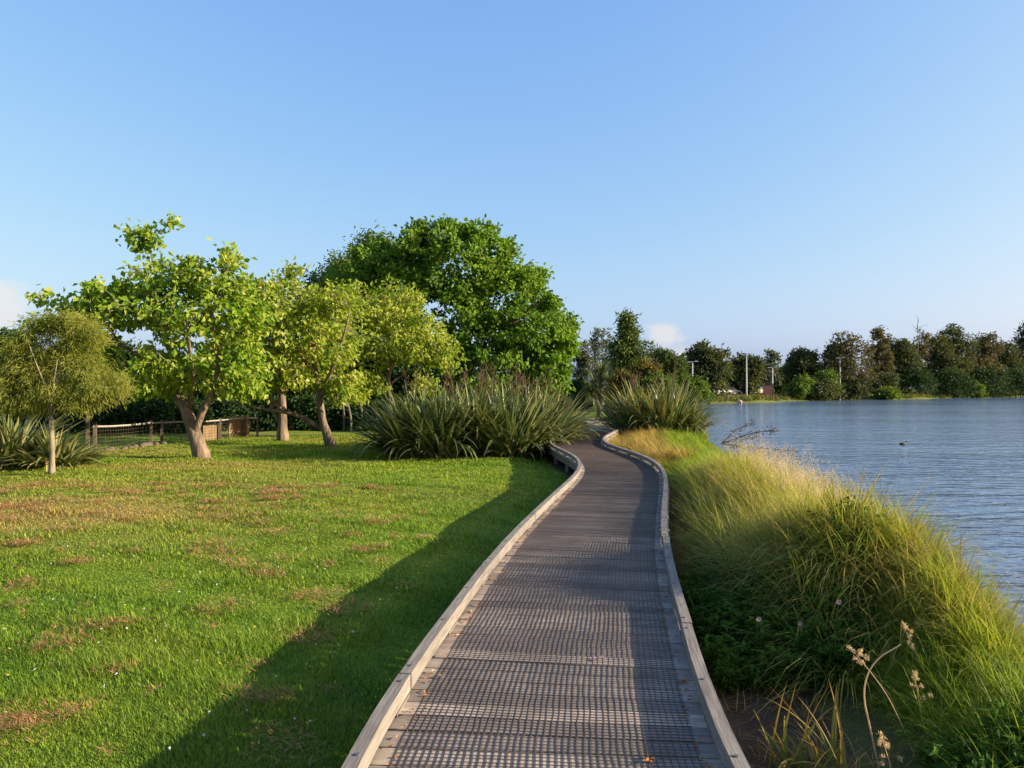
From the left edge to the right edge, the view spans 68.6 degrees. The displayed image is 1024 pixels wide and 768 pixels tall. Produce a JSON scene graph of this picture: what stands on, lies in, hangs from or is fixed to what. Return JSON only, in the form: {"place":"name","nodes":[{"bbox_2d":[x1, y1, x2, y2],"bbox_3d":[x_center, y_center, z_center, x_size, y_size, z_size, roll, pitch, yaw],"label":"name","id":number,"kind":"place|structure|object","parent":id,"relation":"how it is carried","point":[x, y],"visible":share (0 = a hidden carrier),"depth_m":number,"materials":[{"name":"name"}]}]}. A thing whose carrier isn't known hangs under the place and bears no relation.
{"place":"outdoors","nodes":[
{"label":"outdoors","id":0,"kind":"place"},
{"bbox_2d":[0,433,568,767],"bbox_3d":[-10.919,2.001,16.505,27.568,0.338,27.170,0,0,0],"label":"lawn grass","id":1,"kind":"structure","parent":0,"point":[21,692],"depth_m":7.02,"materials":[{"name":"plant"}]},
{"bbox_2d":[0,479,445,767],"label":"grass clippings","id":2,"kind":"object","parent":1,"relation":"on","point":[25,715],"depth_m":7.61,"materials":[{"name":"plant"}]},
{"bbox_2d":[3,488,446,748],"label":"clover flowers","id":3,"kind":"object","parent":1,"relation":"on","point":[169,747],"visible":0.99,"depth_m":5.83,"materials":[{"name":"white plant"}]},
{"bbox_2d":[0,388,1023,767],"bbox_3d":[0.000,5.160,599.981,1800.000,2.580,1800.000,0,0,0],"label":"ground","id":4,"kind":"structure","parent":0,"point":[768,716],"depth_m":6.71,"materials":[{"name":"plant"}]},
{"bbox_2d":[0,327,39,428],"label":"evergreen tree","id":5,"kind":"object","parent":4,"relation":"on","point":[7,335],"visible":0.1,"depth_m":33.54,"materials":[{"name":"green plant"}]},
{"bbox_2d":[0,399,97,467],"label":"flax bush","id":6,"kind":"object","parent":4,"relation":"on","point":[9,432],"visible":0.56,"depth_m":18.21,"materials":[{"name":"green plant"}]},
{"bbox_2d":[0,416,113,471],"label":"flax bush","id":7,"kind":"object","parent":4,"relation":"on","point":[67,455],"visible":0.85,"depth_m":17.84,"materials":[{"name":"green plant"}]},
{"bbox_2d":[17,344,112,432],"bbox_3d":[-19.845,0.353,33.000,4.183,4.406,3.719,0,0,43],"label":"evergreen tree","id":8,"kind":"object","parent":4,"relation":"on","point":[58,415],"visible":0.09,"depth_m":32.39,"materials":[{"name":"green plant"}]},
{"bbox_2d":[0,304,141,474],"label":"sapling","id":9,"kind":"object","parent":4,"relation":"on","point":[17,346],"visible":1,"depth_m":16.47,"materials":[{"name":"green plant"}]},
{"bbox_2d":[59,396,133,434],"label":"understorey bush","id":10,"kind":"object","parent":4,"relation":"on","point":[105,418],"visible":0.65,"depth_m":30.51,"materials":[{"name":"green plant"}]},
{"bbox_2d":[98,338,156,405],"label":"evergreen tree","id":11,"kind":"object","parent":4,"relation":"on","point":[129,355],"visible":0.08,"depth_m":34.44,"materials":[{"name":"green plant"}]},
{"bbox_2d":[116,395,179,433],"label":"understorey bush","id":12,"kind":"object","parent":4,"relation":"on","point":[142,411],"visible":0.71,"depth_m":31.51,"materials":[{"name":"green plant"}]},
{"bbox_2d":[17,212,286,458],"bbox_3d":[-9.761,-1.268,20.322,6.992,6.884,3.964,0,0,0],"label":"broadleaf tree","id":13,"kind":"object","parent":4,"relation":"on","point":[169,375],"visible":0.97,"depth_m":19.99,"materials":[{"name":"green plant"}]},
{"bbox_2d":[130,343,208,402],"bbox_3d":[-16.668,0.287,36.058,4.385,4.624,3.875,0,0,0],"label":"evergreen tree","id":14,"kind":"object","parent":4,"relation":"on","point":[196,394],"visible":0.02,"depth_m":35.88,"materials":[{"name":"green plant"}]},
{"bbox_2d":[86,415,258,451],"bbox_3d":[-11.627,1.653,26.700,0.197,1.322,8.987,0,0,14],"label":"fence","id":15,"kind":"object","parent":4,"relation":"on","point":[239,426],"visible":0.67,"depth_m":27.95,"materials":[{"name":"brown wood"}]},
{"bbox_2d":[164,395,222,433],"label":"understorey bush","id":16,"kind":"object","parent":4,"relation":"on","point":[176,428],"visible":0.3,"depth_m":32.45,"materials":[{"name":"green plant"}]},
{"bbox_2d":[195,346,263,410],"bbox_3d":[-14.516,0.193,37.018,4.609,4.810,4.368,0,0,-25],"label":"evergreen tree","id":17,"kind":"object","parent":4,"relation":"on","point":[202,392],"visible":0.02,"depth_m":36.21,"materials":[{"name":"green plant"}]},
{"bbox_2d":[208,394,256,431],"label":"understorey bush","id":18,"kind":"object","parent":4,"relation":"on","point":[226,410],"visible":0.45,"depth_m":33.48,"materials":[{"name":"green plant"}]},
{"bbox_2d":[240,390,296,431],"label":"understorey bush","id":19,"kind":"object","parent":4,"relation":"on","point":[267,420],"visible":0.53,"depth_m":33.85,"materials":[{"name":"green plant"}]},
{"bbox_2d":[195,277,364,440],"bbox_3d":[-8.258,-0.864,27.184,5.835,6.164,4.299,0,0,0],"label":"broadleaf tree","id":20,"kind":"object","parent":4,"relation":"on","point":[282,434],"visible":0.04,"depth_m":27.08,"materials":[{"name":"green plant"}]},
{"bbox_2d":[192,255,379,446],"bbox_3d":[-7.490,-0.999,25.108,6.150,6.571,5.060,0,0,0],"label":"leaning tree","id":21,"kind":"object","parent":4,"relation":"on","point":[340,308],"visible":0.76,"depth_m":24.77,"materials":[{"name":"green plant"}]},
{"bbox_2d":[264,339,314,406],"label":"evergreen tree","id":22,"kind":"object","parent":4,"relation":"on","point":[287,393],"visible":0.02,"depth_m":37.58,"materials":[{"name":"green plant"}]},
{"bbox_2d":[275,390,336,430],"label":"understorey bush","id":23,"kind":"object","parent":4,"relation":"on","point":[306,406],"visible":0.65,"depth_m":34.01,"materials":[{"name":"green plant"}]},
{"bbox_2d":[318,395,371,430],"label":"understorey bush","id":24,"kind":"object","parent":4,"relation":"on","point":[337,424],"visible":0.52,"depth_m":34.60,"materials":[{"name":"green plant"}]},
{"bbox_2d":[324,350,395,405],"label":"evergreen tree","id":25,"kind":"object","parent":4,"relation":"on","point":[371,361],"visible":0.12,"depth_m":38.36,"materials":[{"name":"green plant"}]},
{"bbox_2d":[300,220,422,357],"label":"evergreen tree","id":26,"kind":"object","parent":4,"relation":"on","point":[340,259],"visible":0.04,"depth_m":45.79,"materials":[{"name":"green plant"}]},
{"bbox_2d":[345,392,412,430],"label":"understorey bush","id":27,"kind":"object","parent":4,"relation":"on","point":[356,418],"visible":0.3,"depth_m":33.59,"materials":[{"name":"green plant"}]},
{"bbox_2d":[318,273,471,417],"bbox_3d":[-4.706,-1.144,29.472,6.176,6.688,4.682,0,0,0],"label":"broadleaf tree","id":28,"kind":"object","parent":4,"relation":"on","point":[388,347],"visible":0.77,"depth_m":28.98,"materials":[{"name":"green plant"}]},
{"bbox_2d":[337,383,469,459],"bbox_3d":[-2.761,1.194,21.355,4.802,2.550,4.540,0,0,0],"label":"flax bush","id":29,"kind":"object","parent":4,"relation":"on","point":[392,448],"visible":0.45,"depth_m":20.63,"materials":[{"name":"green plant"}]},
{"bbox_2d":[343,365,469,437],"bbox_3d":[-2.733,0.818,23.055,4.361,2.811,4.707,0,0,-42],"label":"flax bush","id":30,"kind":"object","parent":4,"relation":"on","point":[423,393],"visible":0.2,"depth_m":22.93,"materials":[{"name":"green plant"}]},
{"bbox_2d":[377,359,450,405],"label":"evergreen tree","id":31,"kind":"object","parent":4,"relation":"on","point":[397,387],"visible":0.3,"depth_m":35.51,"materials":[{"name":"green plant"}]},
{"bbox_2d":[364,380,499,459],"bbox_3d":[-2.037,0.967,20.891,4.138,2.402,4.186,0,0,0],"label":"flax bush","id":32,"kind":"object","parent":4,"relation":"on","point":[434,433],"visible":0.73,"depth_m":20.25,"materials":[{"name":"green plant"}]},
{"bbox_2d":[320,212,584,404],"bbox_3d":[-3.050,-3.163,38.142,13.480,10.902,7.629,0,0,0],"label":"maple tree","id":33,"kind":"object","parent":4,"relation":"on","point":[418,254],"visible":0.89,"depth_m":36.59,"materials":[{"name":"green plant"}]},
{"bbox_2d":[399,364,514,413],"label":"flax bush","id":34,"kind":"object","parent":4,"relation":"on","point":[453,392],"visible":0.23,"depth_m":23.31,"materials":[{"name":"green plant"}]},
{"bbox_2d":[404,368,545,458],"bbox_3d":[-1.054,0.911,21.477,4.442,2.756,4.571,0,0,29],"label":"flax bush","id":35,"kind":"object","parent":4,"relation":"on","point":[480,452],"visible":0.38,"depth_m":20.67,"materials":[{"name":"green plant"}]},
{"bbox_2d":[432,360,551,409],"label":"flax bush","id":36,"kind":"object","parent":4,"relation":"on","point":[492,387],"visible":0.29,"depth_m":23.61,"materials":[{"name":"green plant"}]},
{"bbox_2d":[437,379,583,460],"bbox_3d":[0.020,0.899,21.096,4.419,2.535,4.406,0,0,0],"label":"flax bush","id":37,"kind":"object","parent":4,"relation":"on","point":[518,441],"visible":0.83,"depth_m":20.33,"materials":[{"name":"green plant"}]},
{"bbox_2d":[465,365,585,437],"bbox_3d":[0.372,0.805,24.194,4.824,2.868,4.766,0,0,-45],"label":"flax bush","id":38,"kind":"object","parent":4,"relation":"on","point":[516,379],"visible":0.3,"depth_m":24.17,"materials":[{"name":"green plant"}]},
{"bbox_2d":[484,374,599,459],"bbox_3d":[0.643,0.958,22.260,4.489,2.563,4.629,0,0,0],"label":"flax bush","id":39,"kind":"object","parent":4,"relation":"on","point":[558,420],"visible":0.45,"depth_m":21.85,"materials":[{"name":"green plant"}]},
{"bbox_2d":[341,418,750,767],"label":"boardwalk","id":40,"kind":"structure","parent":4,"relation":"on","point":[523,680],"depth_m":4.42,"materials":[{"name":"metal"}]},
{"bbox_2d":[385,448,713,767],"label":"leaf litter","id":41,"kind":"object","parent":40,"relation":"on","point":[685,681],"visible":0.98,"depth_m":5.11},
{"bbox_2d":[521,371,617,437],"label":"flax bush","id":42,"kind":"object","parent":4,"relation":"on","point":[572,414],"visible":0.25,"depth_m":24.79,"materials":[{"name":"green plant"}]},
{"bbox_2d":[563,379,594,410],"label":"shrub","id":43,"kind":"object","parent":4,"relation":"on","point":[577,384],"visible":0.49,"depth_m":61.47,"materials":[{"name":"green plant"}]},
{"bbox_2d":[568,340,594,385],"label":"gum tree","id":44,"kind":"object","parent":4,"relation":"on","point":[583,363],"visible":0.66,"depth_m":69.77,"materials":[{"name":"green plant"}]},
{"bbox_2d":[580,358,614,416],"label":"shrub","id":45,"kind":"object","parent":4,"relation":"on","point":[591,390],"visible":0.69,"depth_m":46.74,"materials":[{"name":"green plant"}]},
{"bbox_2d":[582,326,613,399],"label":"gum tree","id":46,"kind":"object","parent":4,"relation":"on","point":[596,349],"visible":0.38,"depth_m":74.80,"materials":[{"name":"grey plant"}]},
{"bbox_2d":[603,368,637,416],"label":"shrub","id":47,"kind":"object","parent":4,"relation":"on","point":[617,380],"visible":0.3,"depth_m":37.23,"materials":[{"name":"green plant"}]},
{"bbox_2d":[586,369,655,428],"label":"flax bush","id":48,"kind":"object","parent":4,"relation":"on","point":[606,423],"visible":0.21,"depth_m":30.38,"materials":[{"name":"green plant"}]},
{"bbox_2d":[604,307,650,376],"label":"conifer","id":49,"kind":"object","parent":4,"relation":"on","point":[625,351],"visible":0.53,"depth_m":61.40,"materials":[{"name":"green plant"}]},
{"bbox_2d":[587,371,696,432],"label":"flax bush","id":50,"kind":"object","parent":4,"relation":"on","point":[629,420],"visible":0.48,"depth_m":27.89,"materials":[{"name":"green plant"}]},
{"bbox_2d":[627,357,663,396],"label":"tree","id":51,"kind":"object","parent":4,"relation":"on","point":[643,367],"visible":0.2,"depth_m":40.71,"materials":[{"name":"green plant"}]},
{"bbox_2d":[638,339,657,362],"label":"gum tree","id":52,"kind":"object","parent":4,"relation":"on","point":[650,347],"visible":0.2,"depth_m":79.83,"materials":[{"name":"green plant"}]},
{"bbox_2d":[600,415,719,450],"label":"bank grass","id":53,"kind":"structure","parent":4,"relation":"on","point":[704,435],"depth_m":26.19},
{"bbox_2d":[642,370,681,398],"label":"shrub","id":54,"kind":"object","parent":4,"relation":"on","point":[651,377],"visible":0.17,"depth_m":36.73,"materials":[{"name":"green plant"}]},
{"bbox_2d":[647,347,691,379],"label":"weeping tree","id":55,"kind":"object","parent":4,"relation":"on","point":[665,358],"visible":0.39,"depth_m":71.49,"materials":[{"name":"green plant"}]},
{"bbox_2d":[618,357,723,434],"bbox_3d":[5.709,0.484,27.613,4.337,2.950,4.363,0,0,0],"label":"flax bush","id":56,"kind":"object","parent":4,"relation":"on","point":[661,419],"visible":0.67,"depth_m":26.91,"materials":[{"name":"green plant"}]},
{"bbox_2d":[622,355,728,427],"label":"flax bush","id":57,"kind":"object","parent":4,"relation":"on","point":[685,393],"visible":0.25,"depth_m":29.81,"materials":[{"name":"green plant"}]},
{"bbox_2d":[649,397,728,435],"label":"flax bush","id":58,"kind":"object","parent":4,"relation":"on","point":[693,427],"visible":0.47,"depth_m":26.90,"materials":[{"name":"green plant"}]},
{"bbox_2d":[675,372,712,404],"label":"shrub","id":59,"kind":"object","parent":4,"relation":"on","point":[698,384],"visible":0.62,"depth_m":59.59,"materials":[{"name":"green plant"}]},
{"bbox_2d":[617,428,781,495],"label":"bank grass","id":60,"kind":"structure","parent":4,"relation":"on","point":[685,439],"depth_m":18.16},
{"bbox_2d":[682,338,738,396],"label":"shore tree","id":61,"kind":"object","parent":4,"relation":"on","point":[713,366],"visible":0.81,"depth_m":126.49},
{"bbox_2d":[669,486,755,642],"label":"grass","id":62,"kind":"structure","parent":4,"relation":"on","point":[687,544],"depth_m":8.50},
{"bbox_2d":[728,351,769,394],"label":"shore tree","id":63,"kind":"object","parent":4,"relation":"on","point":[756,368],"visible":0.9,"depth_m":134.41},
{"bbox_2d":[679,547,846,694],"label":"leafy weeds","id":64,"kind":"object","parent":4,"relation":"on","point":[729,662],"visible":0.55,"depth_m":5.12,"materials":[{"name":"green plant"}]},
{"bbox_2d":[763,383,773,399],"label":"sign board","id":65,"kind":"object","parent":4,"relation":"on","point":[768,389],"visible":0.91,"depth_m":125.94,"materials":[{"name":"brown wood"}]},
{"bbox_2d":[760,348,784,391],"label":"shore tree","id":66,"kind":"object","parent":4,"relation":"on","point":[771,356],"visible":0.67,"depth_m":145.68,"materials":[{"name":"green plant"}]},
{"bbox_2d":[694,495,896,693],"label":"leafy weeds","id":67,"kind":"object","parent":4,"relation":"on","point":[739,620],"visible":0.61,"depth_m":5.33,"materials":[{"name":"green plant"}]},
{"bbox_2d":[781,373,816,399],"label":"shore bush","id":68,"kind":"object","parent":4,"relation":"on","point":[799,386],"visible":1,"depth_m":137.24,"materials":[{"name":"green plant"}]},
{"bbox_2d":[651,437,951,592],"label":"tall grass","id":69,"kind":"structure","parent":4,"relation":"on","point":[711,521],"depth_m":9.10,"materials":[{"name":"plant"}]},
{"bbox_2d":[777,345,827,386],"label":"shore tree","id":70,"kind":"object","parent":4,"relation":"on","point":[798,361],"visible":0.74,"depth_m":148.42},
{"bbox_2d":[678,541,941,767],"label":"bank grass","id":71,"kind":"structure","parent":4,"relation":"on","point":[810,753],"depth_m":4.46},
{"bbox_2d":[727,431,893,512],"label":"seeding grass","id":72,"kind":"structure","parent":4,"relation":"on","point":[787,468],"depth_m":9.24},
{"bbox_2d":[747,683,884,767],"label":"strap leaf plant","id":73,"kind":"object","parent":4,"relation":"on","point":[784,748],"visible":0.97,"depth_m":3.91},
{"bbox_2d":[805,377,849,400],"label":"shore bush","id":74,"kind":"object","parent":4,"relation":"on","point":[820,388],"visible":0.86,"depth_m":138.70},
{"bbox_2d":[812,367,845,398],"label":"shore bush","id":75,"kind":"object","parent":4,"relation":"on","point":[823,374],"visible":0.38,"depth_m":141.15,"materials":[{"name":"green plant"}]},
{"bbox_2d":[766,679,909,767],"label":"strap leaf plant","id":76,"kind":"object","parent":4,"relation":"on","point":[841,757],"visible":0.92,"depth_m":3.83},
{"bbox_2d":[820,341,861,379],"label":"shore tree","id":77,"kind":"object","parent":4,"relation":"on","point":[825,362],"visible":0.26,"depth_m":154.80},
{"bbox_2d":[705,601,978,767],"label":"dead stems","id":78,"kind":"object","parent":4,"relation":"on","point":[856,740],"visible":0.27,"depth_m":4.45,"materials":[{"name":"plant"}]},
{"bbox_2d":[823,330,878,399],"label":"shore tree","id":79,"kind":"object","parent":4,"relation":"on","point":[853,351],"visible":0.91,"depth_m":147.21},
{"bbox_2d":[678,432,1023,706],"bbox_3d":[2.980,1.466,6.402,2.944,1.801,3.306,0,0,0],"label":"tall grass","id":80,"kind":"structure","parent":4,"relation":"on","point":[889,527],"depth_m":5.68,"materials":[{"name":"plant"}]},
{"bbox_2d":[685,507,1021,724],"bbox_3d":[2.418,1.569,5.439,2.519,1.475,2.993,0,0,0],"label":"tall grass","id":81,"kind":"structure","parent":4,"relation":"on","point":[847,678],"depth_m":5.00,"materials":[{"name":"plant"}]},
{"bbox_2d":[835,376,875,399],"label":"shore bush","id":82,"kind":"object","parent":4,"relation":"on","point":[854,391],"visible":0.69,"depth_m":146.60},
{"bbox_2d":[713,391,1022,402],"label":"shore grass","id":83,"kind":"structure","parent":4,"relation":"on","point":[760,396],"depth_m":134.40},
{"bbox_2d":[861,325,896,381],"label":"shore tree","id":84,"kind":"object","parent":4,"relation":"on","point":[881,362],"visible":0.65,"depth_m":167.00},
{"bbox_2d":[846,645,916,758],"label":"grass stalk","id":85,"kind":"object","parent":4,"relation":"on","point":[860,654],"depth_m":3.89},
{"bbox_2d":[863,644,900,767],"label":"grass stalk","id":86,"kind":"object","parent":4,"relation":"on","point":[866,708],"depth_m":3.79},
{"bbox_2d":[865,369,904,393],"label":"shore bush","id":87,"kind":"object","parent":4,"relation":"on","point":[885,379],"visible":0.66,"depth_m":158.66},
{"bbox_2d":[874,386,902,399],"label":"shore bush","id":88,"kind":"object","parent":4,"relation":"on","point":[887,393],"visible":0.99,"depth_m":149.10,"materials":[{"name":"green plant"}]},
{"bbox_2d":[876,731,902,767],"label":"grass stalk","id":89,"kind":"object","parent":4,"relation":"on","point":[879,743],"depth_m":3.59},
{"bbox_2d":[880,334,928,393],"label":"shore tree","id":90,"kind":"object","parent":4,"relation":"on","point":[906,357],"visible":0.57,"depth_m":170.07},
{"bbox_2d":[902,623,926,675],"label":"grass stalk","id":91,"kind":"object","parent":4,"relation":"on","point":[911,631],"depth_m":4.39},
{"bbox_2d":[812,530,1023,767],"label":"bank grass","id":92,"kind":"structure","parent":4,"relation":"on","point":[947,709],"depth_m":4.30,"materials":[{"name":"plant"}]},
{"bbox_2d":[894,363,941,397],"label":"shore bush","id":93,"kind":"object","parent":4,"relation":"on","point":[920,379],"visible":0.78,"depth_m":166.88,"materials":[{"name":"green plant"}]},
{"bbox_2d":[910,671,933,739],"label":"grass stalk","id":94,"kind":"object","parent":4,"relation":"on","point":[915,676],"depth_m":3.99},
{"bbox_2d":[912,329,934,392],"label":"shore tree","id":95,"kind":"object","parent":4,"relation":"on","point":[923,347],"visible":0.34,"depth_m":177.68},
{"bbox_2d":[841,499,1023,684],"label":"tall grass","id":96,"kind":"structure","parent":4,"relation":"on","point":[981,632],"depth_m":4.70,"materials":[{"name":"plant"}]},
{"bbox_2d":[919,331,967,394],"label":"shore tree","id":97,"kind":"object","parent":4,"relation":"on","point":[941,358],"visible":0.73,"depth_m":178.35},
{"bbox_2d":[919,365,983,397],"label":"shore bush","id":98,"kind":"object","parent":4,"relation":"on","point":[958,381],"visible":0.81,"depth_m":174.37,"materials":[{"name":"green plant"}]},
{"bbox_2d":[895,697,1023,767],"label":"leafy weeds","id":99,"kind":"object","parent":4,"relation":"on","point":[936,748],"visible":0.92,"depth_m":3.61,"materials":[{"name":"green plant"}]},
{"bbox_2d":[936,323,985,396],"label":"shore tree","id":100,"kind":"object","parent":4,"relation":"on","point":[964,346],"visible":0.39,"depth_m":184.44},
{"bbox_2d":[961,380,987,397],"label":"shore bush","id":101,"kind":"object","parent":4,"relation":"on","point":[980,394],"visible":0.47,"depth_m":176.97,"materials":[{"name":"green plant"}]},
{"bbox_2d":[960,331,1008,392],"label":"shore tree","id":102,"kind":"object","parent":4,"relation":"on","point":[989,349],"visible":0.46,"depth_m":188.72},
{"bbox_2d":[955,362,1016,397],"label":"shore bush","id":103,"kind":"object","parent":4,"relation":"on","point":[990,384],"visible":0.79,"depth_m":182.26,"materials":[{"name":"green plant"}]},
{"bbox_2d":[988,340,1023,395],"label":"shore tree","id":104,"kind":"object","parent":4,"relation":"on","point":[1008,360],"visible":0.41,"depth_m":194.26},
{"bbox_2d":[996,363,1023,396],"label":"shore bush","id":105,"kind":"object","parent":4,"relation":"on","point":[1019,381],"visible":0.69,"depth_m":189.34,"materials":[{"name":"green plant"}]},
{"bbox_2d":[1008,320,1023,393],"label":"shore tree","id":106,"kind":"object","parent":4,"relation":"on","point":[1020,341],"visible":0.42,"depth_m":197.98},
{"bbox_2d":[0,0,1023,387],"label":"sky","id":107,"kind":"structure","parent":0,"point":[747,176],"materials":[{"name":"blue"}]},
{"bbox_2d":[608,424,700,468],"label":"bank grass","id":108,"kind":"structure","parent":0,"point":[646,439],"depth_m":19.93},
{"bbox_2d":[668,485,710,585],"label":"bank grass","id":109,"kind":"structure","parent":0,"point":[681,553],"depth_m":9.54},
{"bbox_2d":[700,397,1023,639],"bbox_3d":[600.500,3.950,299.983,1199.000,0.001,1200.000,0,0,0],"label":"lake water","id":110,"kind":"structure","parent":0,"point":[968,444],"depth_m":27.76,"materials":[{"name":"blue liquid"}]},
{"bbox_2d":[721,416,797,454],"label":"fallen branch","id":111,"kind":"object","parent":110,"relation":"in","point":[740,428],"visible":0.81,"depth_m":27.56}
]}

